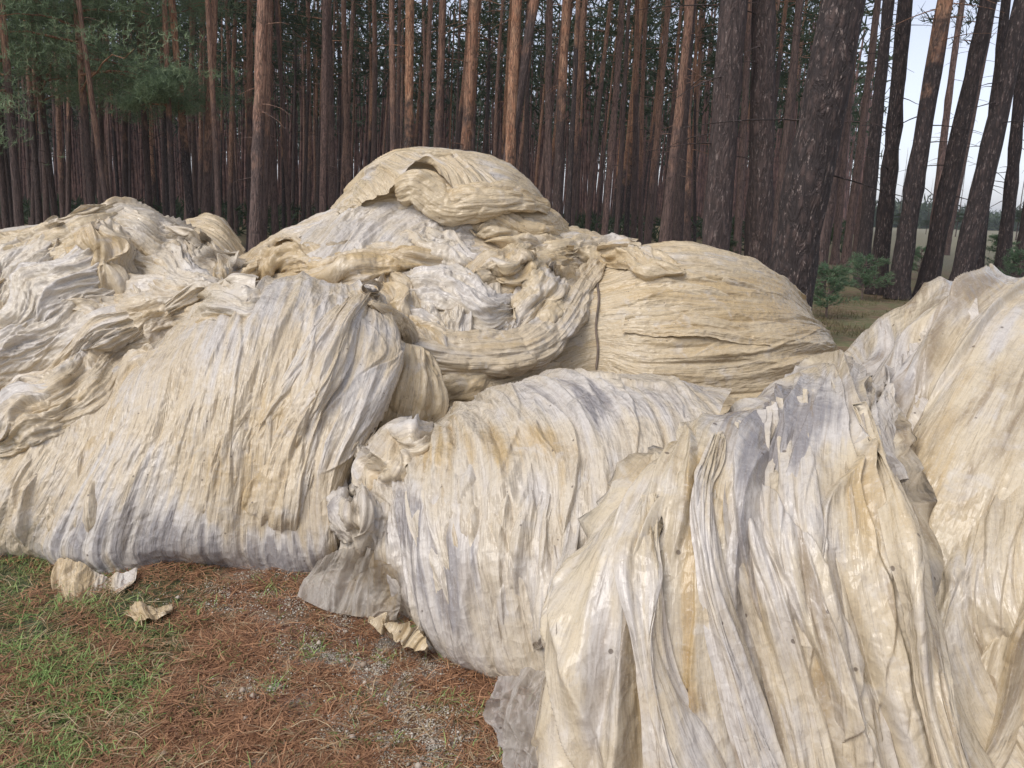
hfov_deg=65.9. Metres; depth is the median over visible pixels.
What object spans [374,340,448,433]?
film roll
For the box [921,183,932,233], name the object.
pine tree
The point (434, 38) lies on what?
pine tree
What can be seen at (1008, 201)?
pine tree
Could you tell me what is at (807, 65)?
pine tree
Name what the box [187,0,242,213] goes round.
pine tree
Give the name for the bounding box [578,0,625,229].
pine tree
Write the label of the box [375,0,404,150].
pine tree
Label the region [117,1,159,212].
pine tree
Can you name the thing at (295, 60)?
pine tree
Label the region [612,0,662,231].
pine tree
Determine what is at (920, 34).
sky
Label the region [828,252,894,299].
young pine
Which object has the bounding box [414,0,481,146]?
pine tree
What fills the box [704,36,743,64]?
pine tree
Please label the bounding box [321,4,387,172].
pine tree
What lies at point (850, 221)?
pine tree
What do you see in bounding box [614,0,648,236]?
pine tree
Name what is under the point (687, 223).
pine tree
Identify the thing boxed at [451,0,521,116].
pine tree
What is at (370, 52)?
pine tree
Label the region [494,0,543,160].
pine tree
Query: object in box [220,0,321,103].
pine tree
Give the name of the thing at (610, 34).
pine tree
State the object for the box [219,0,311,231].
pine tree
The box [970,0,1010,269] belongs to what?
pine tree
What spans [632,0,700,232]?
pine tree
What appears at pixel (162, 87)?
pine tree
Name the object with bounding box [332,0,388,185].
pine tree
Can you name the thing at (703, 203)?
pine tree
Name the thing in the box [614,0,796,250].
pine tree
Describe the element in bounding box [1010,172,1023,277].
pine tree
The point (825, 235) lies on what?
pine tree
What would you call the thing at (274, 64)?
pine tree
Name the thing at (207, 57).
pine tree
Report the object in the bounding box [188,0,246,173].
pine tree
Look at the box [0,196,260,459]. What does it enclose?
film heap
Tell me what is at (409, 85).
pine tree
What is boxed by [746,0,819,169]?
pine tree
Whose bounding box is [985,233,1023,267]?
young pine
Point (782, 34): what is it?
pine tree
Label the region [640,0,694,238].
pine tree
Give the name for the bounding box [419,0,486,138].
pine tree
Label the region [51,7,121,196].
pine tree
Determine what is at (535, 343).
film roll
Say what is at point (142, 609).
film scrap
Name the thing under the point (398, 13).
pine tree
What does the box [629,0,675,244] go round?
pine tree
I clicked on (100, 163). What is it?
pine tree
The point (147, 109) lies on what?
pine tree
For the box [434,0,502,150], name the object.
pine tree
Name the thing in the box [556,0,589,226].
pine tree
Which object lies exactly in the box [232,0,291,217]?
pine tree
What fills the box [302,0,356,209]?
pine tree
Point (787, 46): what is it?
pine tree
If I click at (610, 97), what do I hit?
pine tree
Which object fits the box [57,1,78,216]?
pine tree
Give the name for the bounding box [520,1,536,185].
pine tree
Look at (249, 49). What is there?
pine tree
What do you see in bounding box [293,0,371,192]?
pine tree
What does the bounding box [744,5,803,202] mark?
pine tree
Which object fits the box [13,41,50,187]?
pine tree
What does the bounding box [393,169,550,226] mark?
film roll
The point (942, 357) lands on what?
film bale
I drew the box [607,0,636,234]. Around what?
pine tree
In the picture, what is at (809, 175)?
pine tree
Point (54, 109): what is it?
pine tree
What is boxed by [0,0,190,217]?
pine tree
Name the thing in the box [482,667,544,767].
film scrap
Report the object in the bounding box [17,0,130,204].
pine tree
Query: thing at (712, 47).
pine tree
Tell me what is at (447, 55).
pine tree
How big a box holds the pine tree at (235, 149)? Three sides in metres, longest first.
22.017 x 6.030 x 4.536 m
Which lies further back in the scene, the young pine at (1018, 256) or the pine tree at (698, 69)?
the pine tree at (698, 69)
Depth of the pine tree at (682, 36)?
54.23 m
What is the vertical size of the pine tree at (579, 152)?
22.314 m
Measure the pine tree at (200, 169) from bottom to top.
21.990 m
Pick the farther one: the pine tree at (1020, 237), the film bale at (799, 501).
the pine tree at (1020, 237)
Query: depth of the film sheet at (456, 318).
4.80 m
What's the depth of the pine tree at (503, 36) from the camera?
45.11 m
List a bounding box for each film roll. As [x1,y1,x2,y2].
[367,257,605,377]
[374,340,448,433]
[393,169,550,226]
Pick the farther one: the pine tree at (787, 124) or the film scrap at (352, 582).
the pine tree at (787, 124)
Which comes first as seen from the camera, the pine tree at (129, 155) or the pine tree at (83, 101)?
the pine tree at (83, 101)
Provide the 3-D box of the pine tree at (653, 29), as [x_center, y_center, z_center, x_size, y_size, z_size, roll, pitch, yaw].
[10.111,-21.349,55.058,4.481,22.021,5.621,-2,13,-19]
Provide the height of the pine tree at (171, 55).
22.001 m
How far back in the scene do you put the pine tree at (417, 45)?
46.11 m
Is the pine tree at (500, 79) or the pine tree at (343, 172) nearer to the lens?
the pine tree at (343, 172)
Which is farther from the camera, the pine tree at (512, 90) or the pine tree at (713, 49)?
the pine tree at (713, 49)
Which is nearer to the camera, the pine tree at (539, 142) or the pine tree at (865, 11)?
the pine tree at (865, 11)
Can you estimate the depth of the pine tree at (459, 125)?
33.29 m
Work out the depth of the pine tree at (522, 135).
40.37 m
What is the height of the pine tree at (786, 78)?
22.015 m
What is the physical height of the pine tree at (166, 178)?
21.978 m
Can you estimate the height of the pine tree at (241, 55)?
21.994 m
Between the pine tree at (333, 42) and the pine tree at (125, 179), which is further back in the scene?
the pine tree at (333, 42)
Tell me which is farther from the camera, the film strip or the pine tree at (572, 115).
the pine tree at (572, 115)
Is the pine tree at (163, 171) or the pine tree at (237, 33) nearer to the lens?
the pine tree at (163, 171)
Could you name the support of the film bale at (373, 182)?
on the film bale at (523, 267)
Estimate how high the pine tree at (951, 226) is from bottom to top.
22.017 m
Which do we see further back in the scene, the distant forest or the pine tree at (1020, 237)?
the distant forest
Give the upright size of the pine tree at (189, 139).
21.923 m
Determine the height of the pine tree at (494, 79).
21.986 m
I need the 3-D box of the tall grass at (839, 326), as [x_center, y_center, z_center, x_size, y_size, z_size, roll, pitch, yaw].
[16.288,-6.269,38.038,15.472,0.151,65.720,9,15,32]
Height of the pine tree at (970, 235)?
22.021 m
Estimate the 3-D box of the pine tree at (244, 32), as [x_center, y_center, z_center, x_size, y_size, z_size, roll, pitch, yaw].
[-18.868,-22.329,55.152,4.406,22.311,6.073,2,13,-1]
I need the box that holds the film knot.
[360,279,383,296]
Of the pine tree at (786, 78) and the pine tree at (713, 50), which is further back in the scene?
the pine tree at (786, 78)
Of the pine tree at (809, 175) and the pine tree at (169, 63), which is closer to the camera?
the pine tree at (809, 175)
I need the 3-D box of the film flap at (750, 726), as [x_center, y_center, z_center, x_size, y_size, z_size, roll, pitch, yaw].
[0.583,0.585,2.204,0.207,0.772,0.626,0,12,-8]
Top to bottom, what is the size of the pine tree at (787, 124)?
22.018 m
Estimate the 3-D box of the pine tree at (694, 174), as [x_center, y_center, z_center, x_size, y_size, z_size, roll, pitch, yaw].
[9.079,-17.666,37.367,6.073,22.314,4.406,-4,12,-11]
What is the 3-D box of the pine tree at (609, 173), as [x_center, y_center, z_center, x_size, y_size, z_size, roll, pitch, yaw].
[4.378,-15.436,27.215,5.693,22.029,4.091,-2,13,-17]
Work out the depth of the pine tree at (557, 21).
50.31 m
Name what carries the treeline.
on the ground at (842, 340)
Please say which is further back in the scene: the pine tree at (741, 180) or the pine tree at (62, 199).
the pine tree at (62, 199)
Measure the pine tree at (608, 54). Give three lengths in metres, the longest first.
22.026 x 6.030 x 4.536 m
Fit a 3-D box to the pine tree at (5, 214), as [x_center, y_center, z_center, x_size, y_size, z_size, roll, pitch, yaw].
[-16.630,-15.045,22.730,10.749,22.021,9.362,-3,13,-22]
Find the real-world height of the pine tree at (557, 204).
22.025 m
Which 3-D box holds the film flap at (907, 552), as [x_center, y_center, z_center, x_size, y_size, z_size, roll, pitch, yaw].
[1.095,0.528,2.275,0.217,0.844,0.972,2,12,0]
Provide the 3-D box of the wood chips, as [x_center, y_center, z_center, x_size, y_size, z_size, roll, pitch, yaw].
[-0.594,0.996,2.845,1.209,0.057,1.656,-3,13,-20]
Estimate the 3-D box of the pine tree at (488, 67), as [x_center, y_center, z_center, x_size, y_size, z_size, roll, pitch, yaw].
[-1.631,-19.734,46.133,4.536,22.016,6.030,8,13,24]
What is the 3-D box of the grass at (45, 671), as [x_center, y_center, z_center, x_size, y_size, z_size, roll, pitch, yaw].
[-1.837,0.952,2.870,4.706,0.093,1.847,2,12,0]
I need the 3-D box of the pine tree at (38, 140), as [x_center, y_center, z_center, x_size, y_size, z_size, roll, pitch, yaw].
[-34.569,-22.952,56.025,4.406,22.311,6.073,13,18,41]
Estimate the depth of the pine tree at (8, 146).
44.00 m
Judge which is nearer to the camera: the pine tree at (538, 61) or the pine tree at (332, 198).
the pine tree at (332, 198)
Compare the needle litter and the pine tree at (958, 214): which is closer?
the needle litter
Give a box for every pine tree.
[0,0,95,87]
[0,0,118,228]
[0,0,127,226]
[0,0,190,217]
[0,0,238,203]
[0,88,13,226]
[4,0,43,201]
[9,0,273,207]
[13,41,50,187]
[14,2,60,224]
[16,5,55,224]
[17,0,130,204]
[26,1,58,221]
[30,26,48,224]
[37,22,46,160]
[38,2,63,209]
[46,21,65,195]
[49,2,65,217]
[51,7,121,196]
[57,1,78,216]
[64,1,111,200]
[76,0,112,202]
[77,17,110,203]
[89,0,132,190]
[89,0,152,198]
[103,1,159,197]
[104,0,202,217]
[106,5,136,196]
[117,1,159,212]
[117,3,147,196]
[121,0,197,209]
[138,1,160,203]
[144,0,188,216]
[147,0,188,180]
[147,7,189,198]
[148,0,200,218]
[149,2,205,215]
[169,0,229,214]
[174,1,204,219]
[177,9,237,181]
[178,0,198,216]
[178,0,226,129]
[179,0,245,214]
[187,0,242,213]
[187,0,246,203]
[188,0,229,214]
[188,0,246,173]
[196,1,254,226]
[198,0,221,216]
[216,0,306,123]
[217,4,256,176]
[218,0,293,233]
[218,12,283,75]
[219,0,290,55]
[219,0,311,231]
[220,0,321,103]
[227,0,253,251]
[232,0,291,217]
[233,0,288,250]
[238,0,297,201]
[243,0,285,240]
[252,2,291,234]
[253,0,316,228]
[272,0,321,224]
[272,0,336,216]
[273,0,318,220]
[273,0,320,218]
[273,0,381,213]
[274,0,296,226]
[275,0,336,213]
[293,0,341,184]
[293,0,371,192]
[294,0,368,210]
[296,0,351,212]
[297,0,382,199]
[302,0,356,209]
[302,0,368,125]
[311,0,377,189]
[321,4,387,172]
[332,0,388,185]
[332,0,404,162]
[334,0,371,195]
[347,0,415,154]
[347,4,401,164]
[349,0,397,156]
[350,0,404,148]
[354,0,388,162]
[356,0,427,151]
[367,0,434,148]
[374,0,413,147]
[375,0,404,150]
[380,2,434,123]
[381,0,451,146]
[395,1,461,142]
[396,0,446,72]
[413,0,456,147]
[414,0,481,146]
[415,2,462,134]
[418,0,439,146]
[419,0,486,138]
[432,0,487,148]
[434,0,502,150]
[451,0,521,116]
[451,1,535,144]
[454,0,486,149]
[454,0,524,153]
[459,33,498,150]
[465,0,531,155]
[466,0,522,157]
[481,3,543,139]
[485,0,544,104]
[490,0,545,168]
[491,0,521,166]
[491,1,573,173]
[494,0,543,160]
[497,0,511,159]
[515,0,545,167]
[517,0,559,171]
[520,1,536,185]
[522,0,589,125]
[523,0,572,187]
[530,3,609,157]
[533,6,570,194]
[536,0,595,217]
[540,0,596,178]
[544,0,572,207]
[552,0,594,225]
[552,0,615,224]
[552,0,630,218]
[552,4,618,135]
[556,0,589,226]
[574,0,670,231]
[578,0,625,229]
[585,1,664,233]
[591,0,631,234]
[594,0,663,244]
[597,0,693,236]
[597,5,657,231]
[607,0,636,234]
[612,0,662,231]
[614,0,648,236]
[614,0,653,241]
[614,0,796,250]
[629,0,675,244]
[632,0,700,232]
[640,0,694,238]
[640,0,699,235]
[646,0,712,242]
[651,8,712,76]
[656,0,710,240]
[658,0,705,240]
[658,0,707,215]
[662,0,719,240]
[672,0,717,241]
[675,0,716,148]
[677,0,791,194]
[680,0,892,309]
[691,0,718,172]
[691,0,719,241]
[691,7,717,82]
[697,58,712,239]
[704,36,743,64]
[712,0,791,212]
[732,0,751,254]
[738,0,775,266]
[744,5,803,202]
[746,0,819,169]
[750,0,809,137]
[771,0,806,250]
[773,1,818,213]
[774,0,819,202]
[775,0,792,120]
[775,0,815,176]
[776,0,812,35]
[778,0,820,97]
[781,2,820,91]
[801,4,817,69]
[810,5,873,35]
[814,99,885,295]
[829,0,876,264]
[839,0,895,267]
[850,0,929,286]
[851,1,897,260]
[858,0,918,294]
[864,0,1003,299]
[893,0,999,239]
[893,152,907,235]
[899,0,1008,296]
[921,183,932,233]
[944,4,996,254]
[948,0,1023,280]
[955,168,965,236]
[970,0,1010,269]
[982,21,1023,275]
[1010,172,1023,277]
[1015,183,1023,239]
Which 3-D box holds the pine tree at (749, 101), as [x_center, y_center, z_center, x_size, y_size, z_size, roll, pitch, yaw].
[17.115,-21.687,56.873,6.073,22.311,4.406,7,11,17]
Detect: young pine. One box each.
[729,239,740,253]
[813,261,862,317]
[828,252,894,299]
[912,246,944,273]
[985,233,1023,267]
[998,247,1023,277]
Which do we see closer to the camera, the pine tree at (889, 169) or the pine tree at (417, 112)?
the pine tree at (889, 169)
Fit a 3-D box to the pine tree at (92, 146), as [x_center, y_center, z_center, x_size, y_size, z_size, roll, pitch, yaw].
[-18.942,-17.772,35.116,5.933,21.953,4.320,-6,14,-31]
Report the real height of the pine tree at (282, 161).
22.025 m
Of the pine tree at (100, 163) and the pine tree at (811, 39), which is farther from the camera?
the pine tree at (811, 39)
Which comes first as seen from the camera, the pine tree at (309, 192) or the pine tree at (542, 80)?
the pine tree at (309, 192)
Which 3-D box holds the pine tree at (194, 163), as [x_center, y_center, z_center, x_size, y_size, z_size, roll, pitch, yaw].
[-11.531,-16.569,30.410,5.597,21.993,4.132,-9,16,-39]
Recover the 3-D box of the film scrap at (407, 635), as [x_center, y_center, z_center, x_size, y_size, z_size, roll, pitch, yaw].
[-0.423,0.912,2.912,0.305,0.120,0.112,10,15,33]
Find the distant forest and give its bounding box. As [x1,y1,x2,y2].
[0,0,896,252]
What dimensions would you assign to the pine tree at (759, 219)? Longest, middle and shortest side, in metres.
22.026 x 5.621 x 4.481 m
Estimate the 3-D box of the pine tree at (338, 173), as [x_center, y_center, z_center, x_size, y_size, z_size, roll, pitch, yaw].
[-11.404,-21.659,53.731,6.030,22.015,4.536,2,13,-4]
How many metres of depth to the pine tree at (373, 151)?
32.05 m
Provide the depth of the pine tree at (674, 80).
38.79 m
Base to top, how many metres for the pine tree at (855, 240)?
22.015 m
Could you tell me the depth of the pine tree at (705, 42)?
41.31 m
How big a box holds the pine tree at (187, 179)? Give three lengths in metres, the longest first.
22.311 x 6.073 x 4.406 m
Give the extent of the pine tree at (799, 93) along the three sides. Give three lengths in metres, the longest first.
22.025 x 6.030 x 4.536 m
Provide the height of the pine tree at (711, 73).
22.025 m
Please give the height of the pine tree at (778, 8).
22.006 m
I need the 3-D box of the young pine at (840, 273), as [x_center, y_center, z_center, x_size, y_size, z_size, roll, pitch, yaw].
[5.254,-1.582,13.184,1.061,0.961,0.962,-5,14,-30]
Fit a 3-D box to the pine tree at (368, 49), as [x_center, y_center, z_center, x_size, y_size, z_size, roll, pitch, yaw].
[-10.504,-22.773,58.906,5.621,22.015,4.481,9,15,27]
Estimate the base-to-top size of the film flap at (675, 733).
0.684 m
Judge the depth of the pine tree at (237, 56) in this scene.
48.01 m
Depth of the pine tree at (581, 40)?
33.27 m
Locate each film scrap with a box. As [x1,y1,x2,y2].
[51,558,137,604]
[124,601,172,620]
[297,546,400,619]
[368,612,427,653]
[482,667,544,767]
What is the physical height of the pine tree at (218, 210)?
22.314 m
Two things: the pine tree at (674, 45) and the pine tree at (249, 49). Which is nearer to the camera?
the pine tree at (249, 49)
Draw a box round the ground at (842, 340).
[0,216,1018,767]
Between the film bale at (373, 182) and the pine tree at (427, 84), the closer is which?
the film bale at (373, 182)
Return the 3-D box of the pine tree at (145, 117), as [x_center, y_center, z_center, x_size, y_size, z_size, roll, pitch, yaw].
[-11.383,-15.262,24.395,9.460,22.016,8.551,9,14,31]
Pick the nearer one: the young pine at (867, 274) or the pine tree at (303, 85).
the young pine at (867, 274)
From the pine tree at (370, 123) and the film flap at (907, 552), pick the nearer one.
the film flap at (907, 552)
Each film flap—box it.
[614,492,726,767]
[690,431,786,767]
[852,401,969,767]
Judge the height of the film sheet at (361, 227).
0.457 m
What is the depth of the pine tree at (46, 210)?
30.54 m
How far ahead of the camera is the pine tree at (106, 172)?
34.49 m
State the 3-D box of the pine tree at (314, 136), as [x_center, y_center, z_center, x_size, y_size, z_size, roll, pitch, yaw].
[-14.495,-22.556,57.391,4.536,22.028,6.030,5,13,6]
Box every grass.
[0,553,502,767]
[729,246,1011,351]
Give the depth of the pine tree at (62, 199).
37.49 m
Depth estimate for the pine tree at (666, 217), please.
21.91 m
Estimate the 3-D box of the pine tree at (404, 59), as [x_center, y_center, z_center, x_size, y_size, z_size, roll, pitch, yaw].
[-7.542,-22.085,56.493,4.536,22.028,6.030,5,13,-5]
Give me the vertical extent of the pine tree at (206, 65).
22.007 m
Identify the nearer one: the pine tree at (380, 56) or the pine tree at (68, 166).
the pine tree at (68, 166)
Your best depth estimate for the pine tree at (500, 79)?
58.17 m
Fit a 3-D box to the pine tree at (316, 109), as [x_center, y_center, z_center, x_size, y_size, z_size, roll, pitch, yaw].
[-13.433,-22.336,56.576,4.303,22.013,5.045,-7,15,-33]
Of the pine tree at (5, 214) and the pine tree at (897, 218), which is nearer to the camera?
the pine tree at (5, 214)
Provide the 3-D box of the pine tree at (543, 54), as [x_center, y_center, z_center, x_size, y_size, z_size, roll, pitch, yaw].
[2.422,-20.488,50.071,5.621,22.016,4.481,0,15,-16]
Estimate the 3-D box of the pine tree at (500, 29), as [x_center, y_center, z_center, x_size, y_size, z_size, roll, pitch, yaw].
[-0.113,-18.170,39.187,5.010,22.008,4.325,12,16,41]
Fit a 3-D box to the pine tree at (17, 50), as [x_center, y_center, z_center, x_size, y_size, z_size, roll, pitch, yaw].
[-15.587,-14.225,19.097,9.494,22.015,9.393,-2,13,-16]
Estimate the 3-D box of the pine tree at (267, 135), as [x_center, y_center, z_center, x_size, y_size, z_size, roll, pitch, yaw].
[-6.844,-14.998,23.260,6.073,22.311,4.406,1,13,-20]
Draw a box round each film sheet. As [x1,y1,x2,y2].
[299,202,483,261]
[424,282,519,330]
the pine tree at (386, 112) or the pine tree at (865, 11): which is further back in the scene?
the pine tree at (386, 112)
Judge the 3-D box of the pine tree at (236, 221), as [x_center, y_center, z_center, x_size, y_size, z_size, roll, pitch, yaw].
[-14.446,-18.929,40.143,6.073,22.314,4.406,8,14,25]
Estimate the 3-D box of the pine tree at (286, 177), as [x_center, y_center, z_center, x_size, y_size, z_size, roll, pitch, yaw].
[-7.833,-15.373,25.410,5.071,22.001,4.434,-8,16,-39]
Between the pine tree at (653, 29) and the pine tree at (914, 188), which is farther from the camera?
the pine tree at (653, 29)
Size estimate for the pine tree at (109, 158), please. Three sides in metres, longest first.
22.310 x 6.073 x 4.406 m
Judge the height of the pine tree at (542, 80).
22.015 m
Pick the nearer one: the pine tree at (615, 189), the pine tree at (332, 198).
the pine tree at (332, 198)
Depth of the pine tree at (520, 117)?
35.02 m
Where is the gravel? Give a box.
[132,566,502,767]
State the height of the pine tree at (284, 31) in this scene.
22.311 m
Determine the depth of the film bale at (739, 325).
5.18 m
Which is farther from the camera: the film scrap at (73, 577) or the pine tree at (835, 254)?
the pine tree at (835, 254)
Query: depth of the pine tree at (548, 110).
26.39 m
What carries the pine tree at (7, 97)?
on the ground at (842, 340)
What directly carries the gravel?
on the ground at (842, 340)
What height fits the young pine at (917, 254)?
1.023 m
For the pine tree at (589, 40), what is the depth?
50.35 m
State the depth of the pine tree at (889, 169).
17.09 m
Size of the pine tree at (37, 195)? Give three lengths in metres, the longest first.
22.015 x 6.030 x 4.536 m
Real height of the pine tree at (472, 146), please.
22.029 m
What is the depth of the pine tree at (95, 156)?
58.96 m
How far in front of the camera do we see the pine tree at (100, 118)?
28.66 m
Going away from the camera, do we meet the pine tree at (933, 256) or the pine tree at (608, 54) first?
the pine tree at (933, 256)
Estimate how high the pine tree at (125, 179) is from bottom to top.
21.990 m
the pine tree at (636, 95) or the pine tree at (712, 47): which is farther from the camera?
the pine tree at (712, 47)
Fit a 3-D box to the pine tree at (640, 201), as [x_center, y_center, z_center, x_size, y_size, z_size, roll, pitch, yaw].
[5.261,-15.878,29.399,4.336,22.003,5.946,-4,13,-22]
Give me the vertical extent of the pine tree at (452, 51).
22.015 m
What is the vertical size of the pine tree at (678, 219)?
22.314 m
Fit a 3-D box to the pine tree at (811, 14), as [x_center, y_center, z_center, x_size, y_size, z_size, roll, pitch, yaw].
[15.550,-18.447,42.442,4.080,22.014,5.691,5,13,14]
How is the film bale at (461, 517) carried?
on the ground at (842, 340)
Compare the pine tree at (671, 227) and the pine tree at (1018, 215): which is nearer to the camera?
the pine tree at (671, 227)
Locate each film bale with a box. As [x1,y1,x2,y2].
[0,271,404,574]
[186,213,246,256]
[236,208,603,407]
[326,368,731,680]
[331,146,570,233]
[531,349,971,767]
[543,226,837,414]
[844,263,1023,767]
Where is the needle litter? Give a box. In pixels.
[0,553,532,767]
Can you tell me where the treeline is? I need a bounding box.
[874,194,1022,230]
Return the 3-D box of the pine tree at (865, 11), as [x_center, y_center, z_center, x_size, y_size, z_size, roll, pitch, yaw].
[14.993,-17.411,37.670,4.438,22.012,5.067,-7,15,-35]
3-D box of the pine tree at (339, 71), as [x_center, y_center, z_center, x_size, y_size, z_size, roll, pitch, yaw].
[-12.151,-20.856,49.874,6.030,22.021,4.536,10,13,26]
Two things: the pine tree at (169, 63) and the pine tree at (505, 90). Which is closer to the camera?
the pine tree at (505, 90)
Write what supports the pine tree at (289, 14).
on the ground at (842, 340)
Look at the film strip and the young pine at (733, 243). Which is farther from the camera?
the young pine at (733, 243)
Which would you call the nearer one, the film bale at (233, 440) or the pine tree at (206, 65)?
the film bale at (233, 440)
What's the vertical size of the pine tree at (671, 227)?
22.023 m
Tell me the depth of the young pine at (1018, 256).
20.03 m
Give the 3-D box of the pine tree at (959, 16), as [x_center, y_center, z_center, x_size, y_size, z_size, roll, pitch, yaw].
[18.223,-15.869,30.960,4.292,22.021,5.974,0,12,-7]
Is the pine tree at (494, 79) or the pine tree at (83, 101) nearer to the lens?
the pine tree at (83, 101)
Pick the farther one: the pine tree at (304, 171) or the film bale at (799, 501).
the pine tree at (304, 171)
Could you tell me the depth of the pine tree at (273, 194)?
26.32 m
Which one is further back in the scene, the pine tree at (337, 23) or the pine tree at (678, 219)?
the pine tree at (337, 23)
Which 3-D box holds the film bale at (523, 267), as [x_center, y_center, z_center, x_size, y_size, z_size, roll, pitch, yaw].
[-0.672,-0.600,6.138,3.198,1.741,3.416,2,12,0]
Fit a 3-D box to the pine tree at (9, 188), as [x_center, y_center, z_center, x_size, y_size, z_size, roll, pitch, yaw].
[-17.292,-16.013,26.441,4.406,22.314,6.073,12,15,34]
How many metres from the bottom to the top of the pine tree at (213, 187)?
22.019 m
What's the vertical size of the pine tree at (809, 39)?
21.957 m
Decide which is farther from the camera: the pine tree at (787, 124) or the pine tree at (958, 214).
the pine tree at (958, 214)
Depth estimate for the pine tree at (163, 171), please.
39.50 m
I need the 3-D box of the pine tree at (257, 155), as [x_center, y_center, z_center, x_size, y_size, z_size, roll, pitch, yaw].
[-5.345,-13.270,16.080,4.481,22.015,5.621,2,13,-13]
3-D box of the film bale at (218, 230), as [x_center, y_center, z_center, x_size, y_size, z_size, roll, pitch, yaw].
[-2.417,-0.653,6.614,0.643,1.527,1.413,0,12,-8]
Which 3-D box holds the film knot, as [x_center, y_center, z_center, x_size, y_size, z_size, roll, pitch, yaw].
[-0.759,-0.511,4.256,0.116,0.117,0.171,-2,13,-16]
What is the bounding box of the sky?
[20,0,1023,213]
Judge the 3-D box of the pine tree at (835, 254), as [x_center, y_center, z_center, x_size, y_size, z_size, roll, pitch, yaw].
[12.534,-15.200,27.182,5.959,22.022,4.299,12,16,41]
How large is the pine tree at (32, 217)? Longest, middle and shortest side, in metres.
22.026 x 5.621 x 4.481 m
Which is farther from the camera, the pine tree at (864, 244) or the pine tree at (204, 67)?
the pine tree at (204, 67)
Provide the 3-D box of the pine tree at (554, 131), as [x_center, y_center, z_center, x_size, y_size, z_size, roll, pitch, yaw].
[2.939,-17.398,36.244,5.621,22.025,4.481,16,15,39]
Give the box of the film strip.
[449,360,561,402]
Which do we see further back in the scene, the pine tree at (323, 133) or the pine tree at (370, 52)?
the pine tree at (370, 52)
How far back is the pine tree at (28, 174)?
46.94 m
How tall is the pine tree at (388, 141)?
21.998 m
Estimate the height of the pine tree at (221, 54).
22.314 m
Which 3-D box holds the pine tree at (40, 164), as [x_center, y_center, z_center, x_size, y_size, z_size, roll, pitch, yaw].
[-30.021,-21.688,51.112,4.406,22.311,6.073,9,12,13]
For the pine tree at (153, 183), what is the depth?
42.73 m
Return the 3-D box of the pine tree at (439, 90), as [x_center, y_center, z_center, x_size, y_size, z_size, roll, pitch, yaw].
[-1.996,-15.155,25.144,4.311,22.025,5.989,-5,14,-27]
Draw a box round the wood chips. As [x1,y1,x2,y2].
[159,569,476,767]
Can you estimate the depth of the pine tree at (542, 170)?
26.62 m
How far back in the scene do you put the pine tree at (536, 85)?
57.78 m

